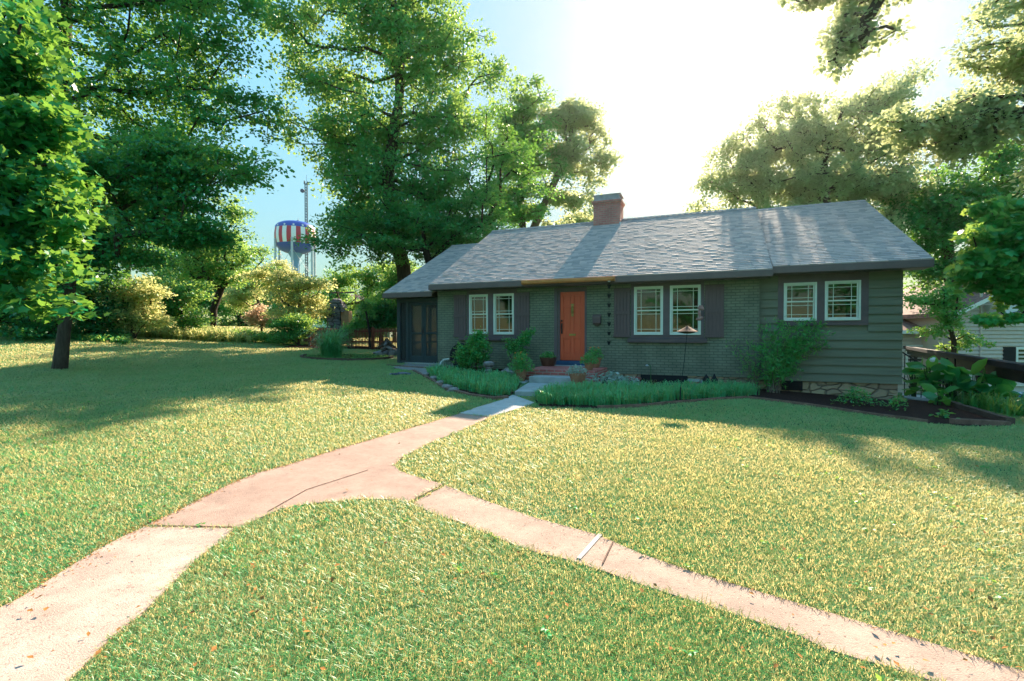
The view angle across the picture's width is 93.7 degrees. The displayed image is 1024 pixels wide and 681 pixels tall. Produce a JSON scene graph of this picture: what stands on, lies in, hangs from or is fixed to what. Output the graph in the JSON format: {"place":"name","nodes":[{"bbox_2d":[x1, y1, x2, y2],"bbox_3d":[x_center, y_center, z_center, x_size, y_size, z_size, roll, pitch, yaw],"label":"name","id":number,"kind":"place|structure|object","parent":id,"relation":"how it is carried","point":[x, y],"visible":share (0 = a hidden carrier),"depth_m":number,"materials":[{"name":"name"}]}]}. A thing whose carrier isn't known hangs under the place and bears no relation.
{"place":"outdoors","nodes":[
{"label":"outdoors","id":0,"kind":"place"},
{"bbox_2d":[483,361,493,374],"bbox_3d":[-0.670,0.796,13.764,0.324,0.426,0.248,0,1,0],"label":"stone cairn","id":1,"kind":"object","parent":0,"point":[488,365],"visible":0.6,"depth_m":13.69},
{"bbox_2d":[0,326,1023,680],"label":"ground","id":2,"kind":"structure","parent":0,"point":[492,605],"depth_m":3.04,"materials":[{"name":"plant"}]},
{"bbox_2d":[0,281,85,341],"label":"wild shrub","id":3,"kind":"object","parent":2,"relation":"on","point":[23,328],"visible":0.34,"depth_m":19.58,"materials":[{"name":"green plant"}]},
{"bbox_2d":[0,0,119,324],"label":"maple tree","id":4,"kind":"object","parent":2,"relation":"on","point":[46,214],"visible":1,"depth_m":6.64,"materials":[{"name":"green plant"}]},
{"bbox_2d":[0,329,134,343],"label":"ground cover","id":5,"kind":"object","parent":2,"relation":"on","point":[123,338],"visible":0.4,"depth_m":20.79,"materials":[{"name":"green plant"}]},
{"bbox_2d":[71,269,141,336],"bbox_3d":[-19.265,-1.596,22.113,3.752,3.674,3.161,0,1,0],"label":"wild shrub","id":6,"kind":"object","parent":2,"relation":"on","point":[86,326],"visible":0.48,"depth_m":21.87,"materials":[{"name":"green plant"}]},
{"bbox_2d":[72,109,141,321],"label":"tree","id":7,"kind":"object","parent":2,"relation":"on","point":[111,227],"visible":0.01,"depth_m":46.89,"materials":[{"name":"green plant"}]},
{"bbox_2d":[0,527,233,680],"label":"path slab","id":8,"kind":"structure","parent":2,"relation":"on","point":[99,598],"depth_m":2.63,"materials":[{"name":"concrete"}]},
{"bbox_2d":[87,273,177,338],"bbox_3d":[-18.043,-1.506,22.853,3.951,3.526,3.178,0,1,0],"label":"wild shrub","id":9,"kind":"object","parent":2,"relation":"on","point":[145,314],"visible":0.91,"depth_m":22.66,"materials":[{"name":"green plant"}]},
{"bbox_2d":[0,123,283,369],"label":"maple tree","id":10,"kind":"object","parent":2,"relation":"on","point":[179,172],"visible":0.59,"depth_m":13.25,"materials":[{"name":"green plant"}]},
{"bbox_2d":[5,0,295,338],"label":"tall tree","id":11,"kind":"object","parent":2,"relation":"on","point":[187,44],"visible":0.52,"depth_m":20.33,"materials":[{"name":"green plant"}]},
{"bbox_2d":[100,189,210,317],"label":"tree","id":12,"kind":"object","parent":2,"relation":"on","point":[145,248],"visible":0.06,"depth_m":48.55,"materials":[{"name":"green plant"}]},
{"bbox_2d":[138,266,220,329],"bbox_3d":[-17.995,-1.938,26.102,4.538,4.196,3.084,0,1,0],"label":"wild shrub","id":13,"kind":"object","parent":2,"relation":"on","point":[181,303],"visible":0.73,"depth_m":25.72,"materials":[{"name":"green plant"}]},
{"bbox_2d":[124,324,256,343],"bbox_3d":[-18.547,-0.488,26.609,10.948,1.280,5.302,0,1,0],"label":"ground cover","id":14,"kind":"object","parent":2,"relation":"on","point":[212,334],"visible":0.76,"depth_m":24.65,"materials":[{"name":"plant"}]},
{"bbox_2d":[145,193,282,327],"bbox_3d":[-18.372,-4.536,29.836,8.722,9.053,5.745,0,1,0],"label":"tree","id":15,"kind":"object","parent":2,"relation":"on","point":[207,267],"visible":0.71,"depth_m":29.43,"materials":[{"name":"green plant"}]},
{"bbox_2d":[175,237,261,322],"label":"tree","id":16,"kind":"object","parent":2,"relation":"on","point":[223,310],"visible":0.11,"depth_m":54.15,"materials":[{"name":"green plant"}]},
{"bbox_2d":[199,266,273,326],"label":"tree","id":17,"kind":"object","parent":2,"relation":"on","point":[233,322],"visible":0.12,"depth_m":61.55,"materials":[{"name":"green plant"}]},
{"bbox_2d":[207,257,296,327],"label":"tree","id":18,"kind":"object","parent":2,"relation":"on","point":[237,298],"visible":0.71,"depth_m":41.41,"materials":[{"name":"green plant"}]},
{"bbox_2d":[241,303,278,330],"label":"pink bush","id":19,"kind":"object","parent":2,"relation":"on","point":[255,317],"visible":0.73,"depth_m":30.58,"materials":[{"name":"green plant"}]},
{"bbox_2d":[225,327,296,343],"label":"hedge","id":20,"kind":"object","parent":2,"relation":"on","point":[261,337],"visible":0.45,"depth_m":25.22,"materials":[{"name":"green plant"}]},
{"bbox_2d":[248,288,310,312],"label":"tree","id":21,"kind":"object","parent":2,"relation":"on","point":[273,306],"visible":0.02,"depth_m":63.53,"materials":[{"name":"green plant"}]},
{"bbox_2d":[229,264,339,340],"bbox_3d":[-12.675,-1.892,26.912,5.978,4.666,3.744,0,1,0],"label":"pale bush","id":22,"kind":"object","parent":2,"relation":"on","point":[281,280],"visible":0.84,"depth_m":26.50,"materials":[{"name":"green plant"}]},
{"bbox_2d":[257,310,320,345],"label":"green bush","id":23,"kind":"object","parent":2,"relation":"on","point":[295,326],"visible":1,"depth_m":24.23,"materials":[{"name":"green plant"}]},
{"bbox_2d":[274,220,315,305],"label":"water tower","id":24,"kind":"structure","parent":2,"relation":"on","point":[285,231],"depth_m":199.45,"materials":[{"name":"metal"}]},
{"bbox_2d":[300,175,308,291],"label":"antenna mast","id":25,"kind":"object","parent":2,"relation":"on","point":[305,193],"visible":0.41,"depth_m":213.89,"materials":[{"name":"black metal"}]},
{"bbox_2d":[145,413,488,527],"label":"path slab","id":26,"kind":"structure","parent":2,"relation":"on","point":[262,493],"depth_m":4.67,"materials":[{"name":"concrete"}]},
{"bbox_2d":[303,298,351,343],"bbox_3d":[-10.622,-1.014,27.489,2.700,2.792,0.800,0,1,0],"label":"stone chimney","id":27,"kind":"object","parent":2,"relation":"on","point":[340,317],"visible":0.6,"depth_m":27.18,"materials":[{"name":"stone"}]},
{"bbox_2d":[304,285,359,326],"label":"tree","id":28,"kind":"object","parent":2,"relation":"on","point":[343,296],"visible":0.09,"depth_m":61.16,"materials":[{"name":"green plant"}]},
{"bbox_2d":[285,344,396,349],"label":"bed mulch","id":29,"kind":"object","parent":2,"relation":"on","point":[316,346],"visible":0.23,"depth_m":23.98,"materials":[{"name":"soil"}]},
{"bbox_2d":[334,317,369,346],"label":"fence bush","id":30,"kind":"object","parent":29,"relation":"on","point":[354,324],"visible":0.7,"depth_m":23.79,"materials":[{"name":"green plant"}]},
{"bbox_2d":[354,295,377,348],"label":"thin tree","id":31,"kind":"object","parent":29,"relation":"on","point":[367,305],"visible":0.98,"depth_m":23.32,"materials":[{"name":"green plant"}]},
{"bbox_2d":[352,295,396,345],"bbox_3d":[-6.977,-0.858,25.526,3.683,3.083,2.634,0,1,0],"label":"tree","id":32,"kind":"object","parent":29,"relation":"on","point":[386,312],"visible":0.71,"depth_m":24.83,"materials":[{"name":"green plant"}]},
{"bbox_2d":[306,354,379,357],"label":"bed mulch","id":33,"kind":"object","parent":2,"relation":"on","point":[350,356],"visible":0.21,"depth_m":19.33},
{"bbox_2d":[292,323,358,357],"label":"ornamental grass","id":34,"kind":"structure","parent":33,"relation":"on","point":[329,346],"depth_m":18.56,"materials":[{"name":"plant"}]},
{"bbox_2d":[303,352,388,357],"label":"bed ground cover","id":35,"kind":"object","parent":33,"relation":"on","point":[355,355],"visible":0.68,"depth_m":19.12,"materials":[{"name":"green plant"}]},
{"bbox_2d":[373,338,396,355],"bbox_3d":[-5.247,0.307,20.104,1.151,0.838,0.598,0,1,0],"label":"driftwood pile","id":36,"kind":"object","parent":33,"relation":"on","point":[388,348],"visible":0.73,"depth_m":19.98,"materials":[{"name":"grey wood"}]},
{"bbox_2d":[300,354,392,360],"bbox_3d":[-6.480,0.667,18.349,3.576,0.252,1.580,0,1,0],"label":"bed edging","id":37,"kind":"object","parent":2,"relation":"on","point":[341,359],"visible":0.59,"depth_m":17.74,"materials":[{"name":"brown stone"}]},
{"bbox_2d":[308,327,396,348],"bbox_3d":[-7.717,-0.046,23.734,5.544,1.250,0.142,0,1,16],"label":"picket fence","id":38,"kind":"object","parent":2,"relation":"on","point":[373,330],"visible":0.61,"depth_m":23.54,"materials":[{"name":"wood"}]},
{"bbox_2d":[314,259,396,310],"bbox_3d":[-11.276,-3.108,35.975,7.566,6.294,4.479,0,1,0],"label":"tree","id":39,"kind":"object","parent":2,"relation":"on","point":[365,277],"visible":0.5,"depth_m":35.38,"materials":[{"name":"green plant"}]},
{"bbox_2d":[250,0,525,282],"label":"tall tree","id":40,"kind":"object","parent":2,"relation":"on","point":[397,28],"visible":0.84,"depth_m":23.98,"materials":[{"name":"green plant"}]},
{"bbox_2d":[364,260,421,340],"bbox_3d":[-7.778,-2.636,32.694,5.162,6.141,4.186,0,1,0],"label":"tree","id":41,"kind":"object","parent":2,"relation":"on","point":[389,281],"visible":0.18,"depth_m":32.27,"materials":[{"name":"green plant"}]},
{"bbox_2d":[393,363,437,373],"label":"stepping stones","id":42,"kind":"object","parent":2,"relation":"on","point":[421,370],"visible":0.39,"depth_m":15.29,"materials":[{"name":"stone"}]},
{"bbox_2d":[288,102,564,266],"bbox_3d":[-3.944,-5.091,22.560,12.896,12.130,5.699,0,1,0],"label":"honey locust","id":43,"kind":"object","parent":2,"relation":"on","point":[477,226],"visible":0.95,"depth_m":21.95,"materials":[{"name":"green plant"}]},
{"bbox_2d":[392,362,522,395],"bbox_3d":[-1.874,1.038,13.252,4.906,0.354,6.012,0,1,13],"label":"bed mulch","id":44,"kind":"object","parent":2,"relation":"on","point":[488,394],"visible":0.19,"depth_m":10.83,"materials":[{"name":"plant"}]},
{"bbox_2d":[450,343,468,366],"bbox_3d":[-1.683,0.480,15.676,0.800,0.800,0.151,0,1,22],"label":"round tabletop","id":45,"kind":"object","parent":44,"relation":"on","point":[452,354],"visible":0.4,"depth_m":15.75,"materials":[{"name":"black metal"}]},
{"bbox_2d":[450,326,492,370],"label":"window shrub","id":46,"kind":"object","parent":44,"relation":"on","point":[475,351],"visible":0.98,"depth_m":14.38,"materials":[{"name":"green plant"}]},
{"bbox_2d":[501,327,536,365],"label":"leaning shrub","id":47,"kind":"object","parent":44,"relation":"on","point":[524,338],"visible":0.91,"depth_m":14.28,"materials":[{"name":"green plant"}]},
{"bbox_2d":[506,352,535,380],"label":"potted plant","id":48,"kind":"object","parent":44,"relation":"on","point":[519,369],"visible":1,"depth_m":12.35,"materials":[{"name":"green plant"}]},
{"bbox_2d":[413,369,508,399],"bbox_3d":[-1.809,1.069,11.994,0.748,0.332,5.313,0,1,-33],"label":"bed edging","id":49,"kind":"object","parent":2,"relation":"on","point":[466,393],"visible":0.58,"depth_m":10.31,"materials":[{"name":"grey stone"}]},
{"bbox_2d":[461,395,532,416],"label":"path slab","id":50,"kind":"structure","parent":2,"relation":"on","point":[510,403],"depth_m":8.99,"materials":[{"name":"grey concrete"}]},
{"bbox_2d":[2,382,1023,680],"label":"clover","id":51,"kind":"object","parent":2,"relation":"on","point":[880,678],"visible":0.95,"depth_m":4.75,"materials":[{"name":"green plant"}]},
{"bbox_2d":[8,384,1021,675],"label":"fallen leaves","id":52,"kind":"object","parent":2,"relation":"on","point":[546,616],"visible":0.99,"depth_m":2.52,"materials":[{"name":"plant"}]},
{"bbox_2d":[475,73,578,228],"bbox_3d":[0.993,-9.829,38.121,8.136,21.936,6.496,0,1,0],"label":"tall tree","id":53,"kind":"object","parent":2,"relation":"on","point":[523,115],"visible":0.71,"depth_m":36.88,"materials":[{"name":"green plant"}]},
{"bbox_2d":[515,365,608,395],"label":"front steps","id":54,"kind":"structure","parent":2,"relation":"on","point":[540,376],"depth_m":12.23,"materials":[{"name":"concrete"}]},
{"bbox_2d":[539,351,556,365],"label":"potted plant","id":55,"kind":"object","parent":54,"relation":"on","point":[547,360],"visible":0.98,"depth_m":13.84,"materials":[{"name":"green plant"}]},
{"bbox_2d":[565,364,587,383],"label":"potted plant","id":56,"kind":"object","parent":54,"relation":"on","point":[577,375],"visible":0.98,"depth_m":11.39,"materials":[{"name":"brown plant"}]},
{"bbox_2d":[579,352,598,369],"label":"potted plant","id":57,"kind":"object","parent":54,"relation":"on","point":[589,365],"visible":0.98,"depth_m":12.34,"materials":[{"name":"green plant"}]},
{"bbox_2d":[586,346,603,367],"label":"potted plant","id":58,"kind":"object","parent":54,"relation":"on","point":[597,365],"visible":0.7,"depth_m":13.26,"materials":[{"name":"green plant"}]},
{"bbox_2d":[557,211,592,224],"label":"yellow tree","id":59,"kind":"object","parent":2,"relation":"on","point":[578,219],"visible":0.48,"depth_m":53.87,"materials":[{"name":"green plant"}]},
{"bbox_2d":[530,93,623,226],"bbox_3d":[4.977,-9.300,39.003,7.068,21.022,6.014,-1,1,-37],"label":"tall tree","id":60,"kind":"object","parent":2,"relation":"on","point":[580,116],"visible":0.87,"depth_m":38.29,"materials":[{"name":"green plant"}]},
{"bbox_2d":[382,193,933,400],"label":"house","id":61,"kind":"structure","parent":2,"relation":"on","point":[838,268],"depth_m":13.67,"materials":[{"name":"paint"}]},
{"bbox_2d":[409,303,423,360],"bbox_3d":[-3.319,-0.283,16.703,0.585,2.060,0.035,0,1,22],"label":"screen door","id":62,"kind":"structure","parent":61,"relation":"in","point":[416,310],"depth_m":16.70,"materials":[{"name":"teal paint"}]},
{"bbox_2d":[424,302,437,360],"bbox_3d":[-2.764,-0.280,16.475,0.595,2.060,0.035,0,1,22],"label":"screen door","id":63,"kind":"structure","parent":61,"relation":"in","point":[430,308],"depth_m":16.48,"materials":[{"name":"teal paint"}]},
{"bbox_2d":[469,294,487,333],"bbox_3d":[-1.074,-0.847,15.546,0.670,1.280,0.102,0,1,22],"label":"window","id":64,"kind":"structure","parent":61,"relation":"in","point":[478,304],"depth_m":15.57,"materials":[{"name":"white glass"}]},
{"bbox_2d":[493,293,513,333],"bbox_3d":[-0.257,-0.838,15.208,0.700,1.290,0.102,0,1,22],"label":"window","id":65,"kind":"structure","parent":61,"relation":"in","point":[503,304],"depth_m":15.23,"materials":[{"name":"white glass"}]},
{"bbox_2d":[560,291,584,360],"bbox_3d":[1.812,-0.432,14.403,0.760,2.060,0.125,0,1,22],"label":"door","id":66,"kind":"structure","parent":61,"relation":"in","point":[572,304],"depth_m":14.42,"materials":[{"name":"orange wood"}]},
{"bbox_2d":[592,314,600,325],"bbox_3d":[2.473,-0.599,14.001,0.244,0.345,0.133,0,1,22],"label":"mailbox","id":67,"kind":"object","parent":61,"relation":"attached to","point":[596,318],"visible":1,"depth_m":13.96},
{"bbox_2d":[607,281,610,344],"bbox_3d":[2.709,-0.761,13.404,0.116,1.805,0.110,0,1,22],"label":"rain chain","id":68,"kind":"object","parent":61,"relation":"hanging from","point":[608,323],"visible":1,"depth_m":13.38,"materials":[{"name":"black metal"}]},
{"bbox_2d":[634,286,662,334],"bbox_3d":[3.843,-0.840,13.515,0.790,1.360,0.102,0,1,22],"label":"window","id":69,"kind":"structure","parent":61,"relation":"in","point":[648,300],"depth_m":13.53,"materials":[{"name":"clear glass"}]},
{"bbox_2d":[670,284,700,334],"bbox_3d":[4.744,-0.835,13.143,0.800,1.360,0.102,0,1,22],"label":"window","id":70,"kind":"structure","parent":61,"relation":"in","point":[685,300],"depth_m":13.16,"materials":[{"name":"clear glass"}]},
{"bbox_2d":[784,282,816,320],"bbox_3d":[7.338,-0.988,12.232,0.730,0.970,0.102,0,1,22],"label":"window","id":71,"kind":"structure","parent":61,"relation":"in","point":[800,299],"depth_m":12.24,"materials":[{"name":"white glass"}]},
{"bbox_2d":[825,280,860,320],"bbox_3d":[8.179,-0.989,11.884,0.750,0.980,0.102,0,1,22],"label":"window","id":72,"kind":"structure","parent":61,"relation":"in","point":[842,298],"depth_m":11.89,"materials":[{"name":"clear glass"}]},
{"bbox_2d":[413,485,1023,680],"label":"path slab","id":73,"kind":"structure","parent":2,"relation":"on","point":[852,636],"depth_m":2.74,"materials":[{"name":"concrete"}]},
{"bbox_2d":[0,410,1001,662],"bbox_3d":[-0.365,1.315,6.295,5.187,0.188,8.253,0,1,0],"label":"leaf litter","id":74,"kind":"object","parent":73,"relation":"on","point":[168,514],"visible":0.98,"depth_m":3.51,"materials":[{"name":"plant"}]},
{"bbox_2d":[577,533,601,559],"bbox_3d":[0.546,1.433,3.349,0.030,0.013,0.434,0,1,29],"label":"metal seam strip","id":75,"kind":"object","parent":73,"relation":"on","point":[582,554],"visible":1,"depth_m":3.32,"materials":[{"name":"metal"}]},
{"bbox_2d":[726,337,765,390],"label":"cane shrub","id":76,"kind":"object","parent":2,"relation":"on","point":[753,368],"visible":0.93,"depth_m":12.05,"materials":[{"name":"green plant"}]},
{"bbox_2d":[597,396,927,422],"bbox_3d":[4.487,1.326,9.583,5.584,0.255,2.063,0,1,8],"label":"bed edging","id":77,"kind":"object","parent":2,"relation":"on","point":[766,399],"visible":0.49,"depth_m":9.33,"materials":[{"name":"brown brick"}]},
{"bbox_2d":[535,377,1004,426],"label":"bed mulch","id":78,"kind":"object","parent":2,"relation":"on","point":[920,409],"visible":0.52,"depth_m":10.26,"materials":[{"name":"soil"}]},
{"bbox_2d":[584,370,638,384],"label":"silvery plant","id":79,"kind":"object","parent":78,"relation":"on","point":[610,377],"visible":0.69,"depth_m":11.67,"materials":[{"name":"grey plant"}]},
{"bbox_2d":[532,380,749,403],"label":"dry blades","id":80,"kind":"object","parent":78,"relation":"on","point":[647,397],"visible":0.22,"depth_m":10.04,"materials":[{"name":"plant"}]},
{"bbox_2d":[530,378,764,405],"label":"border grass","id":81,"kind":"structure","parent":78,"relation":"on","point":[586,391],"depth_m":9.97,"materials":[{"name":"plant"}]},
{"bbox_2d":[677,324,697,399],"bbox_3d":[3.558,0.497,9.753,0.420,1.846,0.420,0,1,0],"label":"pole feeder","id":82,"kind":"object","parent":78,"relation":"on","point":[687,330],"visible":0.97,"depth_m":9.68,"materials":[{"name":"black metal"}]},
{"bbox_2d":[749,316,835,392],"bbox_3d":[6.965,0.356,11.861,1.990,1.989,0.948,0,1,0],"label":"cane shrub","id":83,"kind":"object","parent":78,"relation":"on","point":[779,359],"visible":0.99,"depth_m":11.80,"materials":[{"name":"green plant"}]},
{"bbox_2d":[830,385,890,405],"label":"shrub","id":84,"kind":"object","parent":78,"relation":"on","point":[852,393],"visible":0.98,"depth_m":10.17,"materials":[{"name":"green plant"}]},
{"bbox_2d":[873,396,908,410],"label":"flower","id":85,"kind":"object","parent":78,"relation":"on","point":[893,402],"visible":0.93,"depth_m":9.73,"materials":[{"name":"green plant"}]},
{"bbox_2d":[902,355,953,395],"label":"broad leaf plant","id":86,"kind":"object","parent":78,"relation":"on","point":[937,369],"visible":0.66,"depth_m":12.62,"materials":[{"name":"green plant"}]},
{"bbox_2d":[920,383,959,405],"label":"rosette plant","id":87,"kind":"object","parent":78,"relation":"on","point":[930,394],"visible":0.84,"depth_m":11.22,"materials":[{"name":"green plant"}]},
{"bbox_2d":[929,409,954,417],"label":"seedling","id":88,"kind":"object","parent":78,"relation":"on","point":[942,413],"visible":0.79,"depth_m":8.91,"materials":[{"name":"green plant"}]},
{"bbox_2d":[918,357,982,401],"bbox_3d":[11.136,1.050,12.290,1.102,1.234,1.239,0,1,-33],"label":"broad leaf plant","id":89,"kind":"object","parent":78,"relation":"on","point":[952,375],"visible":0.56,"depth_m":12.11,"materials":[{"name":"plant"}]},
{"bbox_2d":[683,58,942,235],"bbox_3d":[16.675,-6.237,26.750,14.146,18.489,5.321,0,1,0],"label":"tall tree","id":90,"kind":"object","parent":2,"relation":"on","point":[847,174],"visible":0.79,"depth_m":26.07,"materials":[{"name":"green plant"}]},
{"bbox_2d":[771,0,915,84],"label":"overhanging tree","id":91,"kind":"object","parent":2,"relation":"on","point":[853,31],"visible":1,"depth_m":11.77,"materials":[{"name":"green plant"}]},
{"bbox_2d":[902,358,928,396],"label":"leafy plant","id":92,"kind":"object","parent":2,"relation":"on","point":[917,384],"visible":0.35,"depth_m":13.40,"materials":[{"name":"green plant"}]},
{"bbox_2d":[902,392,929,400],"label":"side walk","id":93,"kind":"structure","parent":2,"relation":"on","point":[918,397],"depth_m":12.30,"materials":[{"name":"grey concrete"}]},
{"bbox_2d":[902,352,925,397],"bbox_3d":[11.921,1.169,14.217,0.752,1.673,0.040,0,1,0],"label":"stair rail","id":94,"kind":"object","parent":93,"relation":"on","point":[910,357],"visible":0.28,"depth_m":14.21,"materials":[{"name":"black metal"}]},
{"bbox_2d":[863,0,1023,196],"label":"overhanging tree","id":95,"kind":"object","parent":2,"relation":"on","point":[975,120],"visible":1,"depth_m":14.58,"materials":[{"name":"green plant"}]},
{"bbox_2d":[874,138,1023,293],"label":"tall tree","id":96,"kind":"object","parent":2,"relation":"on","point":[937,219],"visible":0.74,"depth_m":26.04,"materials":[{"name":"green plant"}]},
{"bbox_2d":[903,280,996,352],"bbox_3d":[17.250,0.406,19.106,3.707,5.588,2.156,0,1,0],"label":"tree","id":97,"kind":"object","parent":2,"relation":"on","point":[940,307],"visible":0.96,"depth_m":18.79,"materials":[{"name":"green plant"}]},
{"bbox_2d":[898,284,1023,395],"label":"neighbour house","id":98,"kind":"structure","parent":2,"relation":"on","point":[1009,339],"depth_m":23.99,"materials":[{"name":"beige"}]},
{"bbox_2d":[905,345,922,367],"bbox_3d":[21.837,0.854,25.953,1.088,1.244,0.059,0,1,0],"label":"window","id":99,"kind":"structure","parent":98,"relation":"in","point":[907,357],"depth_m":25.93,"materials":[{"name":"white glass"}]},
{"bbox_2d":[1016,347,1023,362],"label":"window","id":100,"kind":"structure","parent":98,"relation":"in","point":[1017,348],"depth_m":23.96,"materials":[{"name":"white glass"}]},
{"bbox_2d":[903,346,1023,398],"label":"beam frame","id":101,"kind":"object","parent":2,"relation":"on","point":[1010,370],"visible":0.58,"depth_m":13.04,"materials":[{"name":"wood"}]},
{"bbox_2d":[941,358,1013,398],"bbox_3d":[11.457,1.068,11.879,1.035,1.284,1.437,0,1,-28],"label":"broad leaf plant","id":102,"kind":"object","parent":2,"relation":"on","point":[993,378],"visible":0.52,"depth_m":11.81,"materials":[{"name":"plant"}]},
{"bbox_2d":[942,400,1014,424],"bbox_3d":[9.809,1.504,10.247,0.180,0.248,3.486,0,1,27],"label":"bed edging","id":103,"kind":"object","parent":2,"relation":"on","point":[979,411],"visible":0.52,"depth_m":9.71,"materials":[{"name":"brown wood"}]},
{"bbox_2d":[949,418,1010,425],"bbox_3d":[8.089,1.447,8.294,1.029,0.205,0.100,0,1,-3],"label":"bed edging","id":104,"kind":"object","parent":2,"relation":"on","point":[975,421],"visible":0.63,"depth_m":8.25,"materials":[{"name":"brown wood"}]},
{"bbox_2d":[937,385,1023,416],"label":"day lilies","id":105,"kind":"object","parent":2,"relation":"on","point":[1009,406],"visible":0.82,"depth_m":10.76,"materials":[{"name":"green plant"}]},
{"bbox_2d":[943,193,1023,329],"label":"maple tree","id":106,"kind":"object","parent":2,"relation":"on","point":[990,258],"visible":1,"depth_m":8.84,"materials":[{"name":"green plant"}]},
{"bbox_2d":[963,367,1022,405],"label":"broad leaf plant","id":107,"kind":"object","parent":2,"relation":"on","point":[1002,388],"visible":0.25,"depth_m":11.55,"materials":[{"name":"plant"}]},
{"bbox_2d":[3,0,1023,325],"label":"sky","id":108,"kind":"structure","parent":0,"point":[672,78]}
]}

